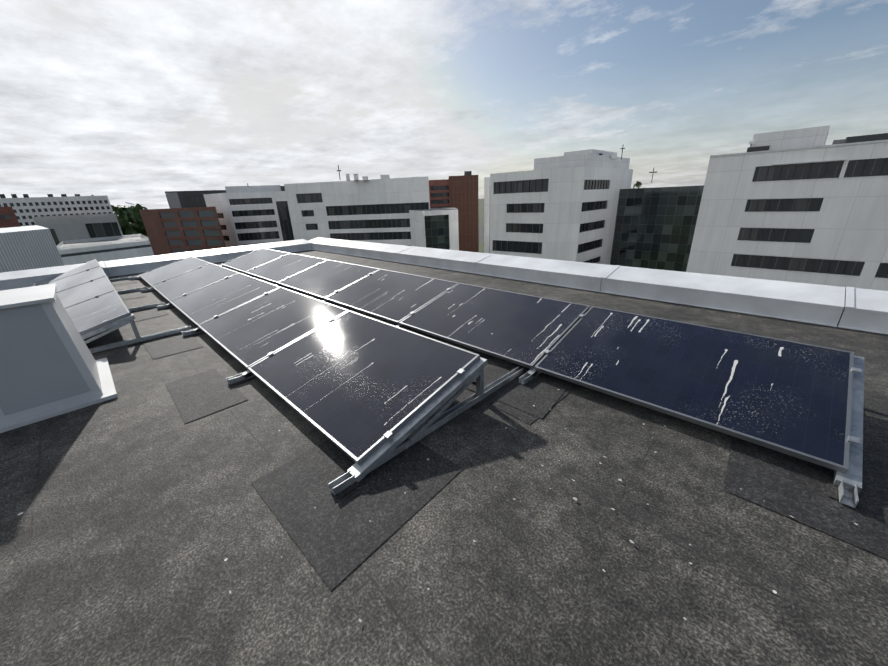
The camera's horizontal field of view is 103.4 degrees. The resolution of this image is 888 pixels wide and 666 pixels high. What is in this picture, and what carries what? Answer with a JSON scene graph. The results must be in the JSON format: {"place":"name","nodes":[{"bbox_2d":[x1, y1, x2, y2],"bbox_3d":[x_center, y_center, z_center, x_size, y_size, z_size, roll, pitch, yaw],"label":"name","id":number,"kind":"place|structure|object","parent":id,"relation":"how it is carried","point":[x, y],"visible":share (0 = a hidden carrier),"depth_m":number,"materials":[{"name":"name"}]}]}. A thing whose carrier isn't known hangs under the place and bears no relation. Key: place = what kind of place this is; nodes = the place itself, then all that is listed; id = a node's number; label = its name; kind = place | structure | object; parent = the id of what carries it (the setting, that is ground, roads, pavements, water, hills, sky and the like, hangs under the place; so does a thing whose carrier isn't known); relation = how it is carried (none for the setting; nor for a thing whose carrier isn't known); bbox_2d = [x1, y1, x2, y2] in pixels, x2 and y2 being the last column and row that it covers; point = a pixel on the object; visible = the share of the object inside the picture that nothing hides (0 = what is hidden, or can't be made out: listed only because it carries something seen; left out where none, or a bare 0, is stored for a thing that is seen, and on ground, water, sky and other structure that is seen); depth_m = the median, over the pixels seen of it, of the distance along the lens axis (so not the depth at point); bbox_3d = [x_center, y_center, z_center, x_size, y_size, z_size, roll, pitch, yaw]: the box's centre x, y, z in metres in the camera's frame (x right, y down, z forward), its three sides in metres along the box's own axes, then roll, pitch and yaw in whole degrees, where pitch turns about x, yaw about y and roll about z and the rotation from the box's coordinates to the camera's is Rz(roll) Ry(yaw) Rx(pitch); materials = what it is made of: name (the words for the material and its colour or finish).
{"place":"outdoors","nodes":[
{"label":"outdoors","id":0,"kind":"place"},
{"bbox_2d":[0,207,20,227],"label":"red building","id":1,"kind":"structure","parent":0,"point":[8,218],"depth_m":92.05,"materials":[{"name":"brick"}]},
{"bbox_2d":[0,195,113,226],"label":"white building","id":2,"kind":"structure","parent":0,"point":[27,210],"depth_m":124.86,"materials":[{"name":"white concrete"}]},
{"bbox_2d":[0,194,79,197],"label":"building roof units","id":3,"kind":"object","parent":2,"relation":"on","point":[26,195],"visible":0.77,"depth_m":122.80},
{"bbox_2d":[33,214,122,245],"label":"grey building","id":4,"kind":"structure","parent":0,"point":[70,227],"depth_m":62.64,"materials":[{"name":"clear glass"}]},
{"bbox_2d":[57,234,153,264],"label":"building wing","id":5,"kind":"structure","parent":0,"point":[79,251],"depth_m":53.48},
{"bbox_2d":[165,190,225,207],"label":"dark grey building","id":6,"kind":"structure","parent":0,"point":[189,199],"depth_m":134.84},
{"bbox_2d":[166,192,181,207],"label":"building","id":7,"kind":"structure","parent":6,"relation":"attached to","point":[173,199],"depth_m":132.24,"materials":[{"name":"grey concrete"}]},
{"bbox_2d":[203,191,293,247],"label":"white building","id":8,"kind":"structure","parent":0,"point":[249,218],"depth_m":116.62,"materials":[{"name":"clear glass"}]},
{"bbox_2d":[225,185,280,192],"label":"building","id":9,"kind":"structure","parent":8,"relation":"on","point":[234,189],"depth_m":117.16,"materials":[{"name":"white concrete"}]},
{"bbox_2d":[0,250,887,665],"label":"roof slab","id":10,"kind":"structure","parent":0,"point":[140,524],"depth_m":1.54,"materials":[{"name":"grey asphalt"}]},
{"bbox_2d":[0,283,117,432],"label":"vent hood","id":11,"kind":"object","parent":10,"relation":"on","point":[50,365],"visible":1,"depth_m":2.62,"materials":[{"name":"grey metal"}]},
{"bbox_2d":[0,400,70,418],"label":"screws","id":12,"kind":"object","parent":11,"relation":"attached to","point":[1,413],"visible":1,"depth_m":2.51,"materials":[{"name":"metal"}]},
{"bbox_2d":[95,291,164,312],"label":"panel mount","id":13,"kind":"object","parent":10,"relation":"on","point":[134,309],"visible":0.25,"depth_m":5.38,"materials":[{"name":"metal"}]},
{"bbox_2d":[56,276,114,307],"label":"solar panel","id":14,"kind":"object","parent":13,"relation":"on","point":[74,295],"visible":0.38,"depth_m":5.48,"materials":[{"name":"glass"}]},
{"bbox_2d":[0,239,311,290],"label":"parapet","id":15,"kind":"structure","parent":10,"relation":"on","point":[26,278],"depth_m":8.73,"materials":[{"name":"white metal"}]},
{"bbox_2d":[129,259,219,279],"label":"panel mount","id":16,"kind":"object","parent":10,"relation":"on","point":[136,278],"visible":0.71,"depth_m":7.76,"materials":[{"name":"metal"}]},
{"bbox_2d":[139,256,209,286],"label":"solar panel","id":17,"kind":"object","parent":16,"relation":"on","point":[167,271],"visible":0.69,"depth_m":7.43,"materials":[{"name":"glass"}]},
{"bbox_2d":[140,266,243,292],"bbox_3d":[-5.026,-1.160,7.059,0.120,0.333,1.775,18,29,42],"label":"panel mount","id":18,"kind":"object","parent":10,"relation":"on","point":[148,290],"visible":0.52,"depth_m":6.59,"materials":[{"name":"metal"}]},
{"bbox_2d":[157,277,275,309],"bbox_3d":[-3.762,-0.760,5.884,0.120,0.333,1.775,18,29,42],"label":"panel mount","id":19,"kind":"object","parent":10,"relation":"on","point":[166,306],"visible":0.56,"depth_m":5.41,"materials":[{"name":"metal"}]},
{"bbox_2d":[152,263,238,301],"bbox_3d":[-4.523,-0.953,6.335,1.750,0.298,1.072,18,29,42],"label":"solar panel","id":20,"kind":"object","parent":19,"relation":"on","point":[173,288],"visible":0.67,"depth_m":6.24,"materials":[{"name":"glass"}]},
{"bbox_2d":[170,273,279,325],"bbox_3d":[-3.259,-0.553,5.161,1.750,0.298,1.072,18,29,42],"label":"solar panel","id":21,"kind":"object","parent":19,"relation":"on","point":[206,303],"visible":0.79,"depth_m":5.04,"materials":[{"name":"glass"}]},
{"bbox_2d":[182,292,321,336],"bbox_3d":[-2.498,-0.360,4.710,0.120,0.333,1.775,18,29,42],"label":"panel mount","id":22,"kind":"object","parent":10,"relation":"on","point":[194,332],"visible":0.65,"depth_m":4.23,"materials":[{"name":"metal"}]},
{"bbox_2d":[198,287,348,369],"bbox_3d":[-1.995,-0.153,3.986,1.750,0.298,1.072,18,29,42],"label":"solar panel","id":23,"kind":"object","parent":22,"relation":"on","point":[247,335],"visible":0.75,"depth_m":3.84,"materials":[{"name":"glass"}]},
{"bbox_2d":[226,318,393,385],"bbox_3d":[-1.234,0.040,3.535,0.120,0.333,1.775,18,29,42],"label":"panel mount","id":24,"kind":"object","parent":10,"relation":"on","point":[244,377],"visible":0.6,"depth_m":3.06,"materials":[{"name":"metal"}]},
{"bbox_2d":[396,288,449,328],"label":"panel mount","id":25,"kind":"object","parent":10,"relation":"on","point":[403,327],"visible":0.1,"depth_m":4.11,"materials":[{"name":"metal"}]},
{"bbox_2d":[325,269,458,323],"bbox_3d":[-0.789,-0.583,4.968,1.750,0.298,1.072,18,29,42],"label":"solar panel","id":26,"kind":"object","parent":25,"relation":"on","point":[395,297],"visible":0.88,"depth_m":4.84,"materials":[{"name":"glass"}]},
{"bbox_2d":[399,283,589,368],"bbox_3d":[0.475,-0.183,3.794,1.750,0.298,1.072,18,29,42],"label":"solar panel","id":27,"kind":"object","parent":25,"relation":"on","point":[525,330],"visible":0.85,"depth_m":3.63,"materials":[{"name":"glass"}]},
{"bbox_2d":[180,365,857,621],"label":"pebbles","id":28,"kind":"object","parent":10,"relation":"on","point":[574,498],"visible":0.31,"depth_m":1.67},
{"bbox_2d":[516,314,583,384],"bbox_3d":[1.147,0.046,3.259,0.120,0.333,1.520,18,29,42],"label":"panel mount","id":29,"kind":"object","parent":10,"relation":"on","point":[530,377],"visible":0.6,"depth_m":2.88,"materials":[{"name":"metal"}]},
{"bbox_2d":[309,237,887,334],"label":"parapet","id":30,"kind":"structure","parent":10,"relation":"on","point":[853,308],"depth_m":4.75,"materials":[{"name":"white metal"}]},
{"bbox_2d":[827,356,865,510],"bbox_3d":[2.412,0.446,2.083,0.120,0.333,1.520,18,29,42],"label":"panel mount","id":31,"kind":"object","parent":10,"relation":"on","point":[846,488],"visible":0.69,"depth_m":1.79,"materials":[{"name":"metal"}]},
{"bbox_2d":[534,306,853,473],"bbox_3d":[1.739,0.217,2.619,1.750,0.298,1.072,18,29,42],"label":"solar panel","id":32,"kind":"object","parent":31,"relation":"on","point":[791,398],"visible":0.94,"depth_m":2.39,"materials":[{"name":"glass"}]},
{"bbox_2d":[0,0,887,208],"label":"sky","id":33,"kind":"structure","parent":0,"point":[134,102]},
{"bbox_2d":[478,199,483,252],"bbox_3d":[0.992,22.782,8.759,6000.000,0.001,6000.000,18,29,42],"label":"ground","id":34,"kind":"structure","parent":0,"point":[481,222],"depth_m":323.15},
{"bbox_2d":[0,225,64,272],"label":"ribbed building","id":35,"kind":"structure","parent":34,"relation":"on","point":[28,247],"depth_m":28.32,"materials":[{"name":"metal"}]},
{"bbox_2d":[91,195,122,216],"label":"tree","id":36,"kind":"object","parent":34,"relation":"on","point":[114,208],"depth_m":154.32,"materials":[{"name":"green plant"}]},
{"bbox_2d":[114,202,146,222],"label":"tree","id":37,"kind":"object","parent":34,"relation":"on","point":[133,210],"visible":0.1,"depth_m":151.63,"materials":[{"name":"green plant"}]},
{"bbox_2d":[117,214,147,236],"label":"tree","id":38,"kind":"object","parent":34,"relation":"on","point":[136,226],"visible":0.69,"depth_m":143.40,"materials":[{"name":"green plant"}]},
{"bbox_2d":[139,207,225,255],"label":"brick building","id":39,"kind":"structure","parent":34,"relation":"on","point":[174,230],"depth_m":104.04,"materials":[{"name":"brown brick"}]},
{"bbox_2d":[284,176,429,245],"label":"white building","id":40,"kind":"structure","parent":34,"relation":"on","point":[374,210],"depth_m":94.67,"materials":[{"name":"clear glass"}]},
{"bbox_2d":[409,208,458,250],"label":"building wing","id":41,"kind":"structure","parent":34,"relation":"on","point":[437,228],"depth_m":82.33,"materials":[{"name":"white paint"}]},
{"bbox_2d":[429,179,449,207],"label":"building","id":42,"kind":"structure","parent":34,"relation":"on","point":[438,193],"depth_m":125.55,"materials":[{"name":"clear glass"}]},
{"bbox_2d":[449,175,478,251],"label":"rust building","id":43,"kind":"structure","parent":34,"relation":"on","point":[463,194],"depth_m":105.19,"materials":[{"name":"brown brick"}]},
{"bbox_2d":[484,177,489,252],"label":"building wing","id":44,"kind":"structure","parent":34,"relation":"on","point":[486,214],"depth_m":75.25,"materials":[{"name":"white concrete"}]},
{"bbox_2d":[633,181,641,187],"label":"tree","id":45,"kind":"object","parent":34,"relation":"on","point":[637,184],"depth_m":118.97,"materials":[{"name":"green plant"}]},
{"bbox_2d":[610,185,703,271],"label":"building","id":46,"kind":"structure","parent":34,"relation":"on","point":[655,228],"depth_m":68.73,"materials":[{"name":"black glass"}]},
{"bbox_2d":[686,142,887,290],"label":"white building","id":47,"kind":"structure","parent":34,"relation":"on","point":[760,216],"depth_m":42.59,"materials":[{"name":"white concrete"}]},
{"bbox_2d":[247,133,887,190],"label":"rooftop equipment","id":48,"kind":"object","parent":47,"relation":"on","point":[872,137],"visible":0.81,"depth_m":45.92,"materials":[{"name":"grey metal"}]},
{"bbox_2d":[751,125,829,149],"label":"rooftop penthouse","id":49,"kind":"object","parent":47,"relation":"on","point":[803,137],"visible":0.64,"depth_m":43.73,"materials":[{"name":"white concrete"}]},
{"bbox_2d":[710,140,887,164],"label":"building trim","id":50,"kind":"structure","parent":47,"relation":"attached to","point":[866,142],"depth_m":40.56,"materials":[{"name":"white metal"}]},
{"bbox_2d":[832,139,845,144],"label":"rooftop unit","id":51,"kind":"object","parent":47,"relation":"on","point":[841,141],"visible":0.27,"depth_m":41.57,"materials":[{"name":"grey metal"}]},
{"bbox_2d":[111,267,887,589],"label":"roof protection mat","id":52,"kind":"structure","parent":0,"point":[337,539],"depth_m":1.84,"materials":[{"name":"black rubber"}]},
{"bbox_2d":[33,259,99,285],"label":"solar panel","id":53,"kind":"object","parent":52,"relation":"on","point":[93,263],"visible":0.44,"depth_m":7.53,"materials":[{"name":"glass"}]},
{"bbox_2d":[43,266,105,292],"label":"solar panel","id":54,"kind":"object","parent":52,"relation":"on","point":[70,281],"visible":0.4,"depth_m":6.65,"materials":[{"name":"glass"}]},
{"bbox_2d":[46,267,135,282],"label":"panel mount","id":55,"kind":"object","parent":52,"relation":"on","point":[117,279],"visible":0.25,"depth_m":7.71,"materials":[{"name":"metal"}]},
{"bbox_2d":[89,277,147,293],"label":"panel mount","id":56,"kind":"object","parent":52,"relation":"on","point":[129,290],"visible":0.12,"depth_m":6.57,"materials":[{"name":"metal"}]},
{"bbox_2d":[81,314,191,352],"bbox_3d":[-3.787,0.054,3.778,0.120,0.333,1.735,18,29,42],"label":"panel mount","id":57,"kind":"object","parent":52,"relation":"on","point":[113,326],"visible":0.58,"depth_m":3.92,"materials":[{"name":"metal"}]},
{"bbox_2d":[65,290,130,334],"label":"solar panel","id":58,"kind":"object","parent":57,"relation":"on","point":[89,315],"visible":0.54,"depth_m":4.26,"materials":[{"name":"glass"}]},
{"bbox_2d":[329,357,522,497],"bbox_3d":[0.030,0.440,2.361,0.120,0.333,1.775,18,29,42],"label":"panel mount","id":59,"kind":"object","parent":52,"relation":"on","point":[430,417],"visible":0.98,"depth_m":2.22,"materials":[{"name":"metal"}]},
{"bbox_2d":[248,310,479,464],"bbox_3d":[-0.731,0.247,2.811,1.750,0.298,1.072,18,29,42],"label":"solar panel","id":60,"kind":"object","parent":59,"relation":"on","point":[354,386],"visible":0.96,"depth_m":2.59,"materials":[{"name":"glass"}]},
{"bbox_2d":[490,166,632,264],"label":"white building","id":61,"kind":"structure","parent":0,"point":[568,214],"depth_m":65.75,"materials":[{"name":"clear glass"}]},
{"bbox_2d":[534,154,629,169],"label":"building penthouse","id":62,"kind":"object","parent":61,"relation":"on","point":[589,160],"visible":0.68,"depth_m":63.53,"materials":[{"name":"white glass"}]},
{"bbox_2d":[564,149,613,155],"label":"rooftop penthouse","id":63,"kind":"object","parent":62,"relation":"on","point":[597,152],"visible":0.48,"depth_m":65.69,"materials":[{"name":"white concrete"}]},
{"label":"panel mount","id":64,"kind":"object","parent":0,"visible":0},
{"bbox_2d":[221,248,289,272],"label":"solar panel","id":65,"kind":"object","parent":64,"relation":"on","point":[250,261],"visible":0.85,"depth_m":8.42,"materials":[{"name":"glass"}]},
{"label":"panel mount","id":66,"kind":"object","parent":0,"visible":0},
{"bbox_2d":[245,253,327,283],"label":"solar panel","id":67,"kind":"object","parent":66,"relation":"on","point":[277,270],"visible":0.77,"depth_m":7.23,"materials":[{"name":"glass"}]},
{"bbox_2d":[278,260,379,299],"bbox_3d":[-2.053,-0.983,6.143,1.750,0.298,1.072,18,29,42],"label":"solar panel","id":68,"kind":"object","parent":66,"relation":"on","point":[324,279],"visible":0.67,"depth_m":6.04,"materials":[{"name":"glass"}]}
]}

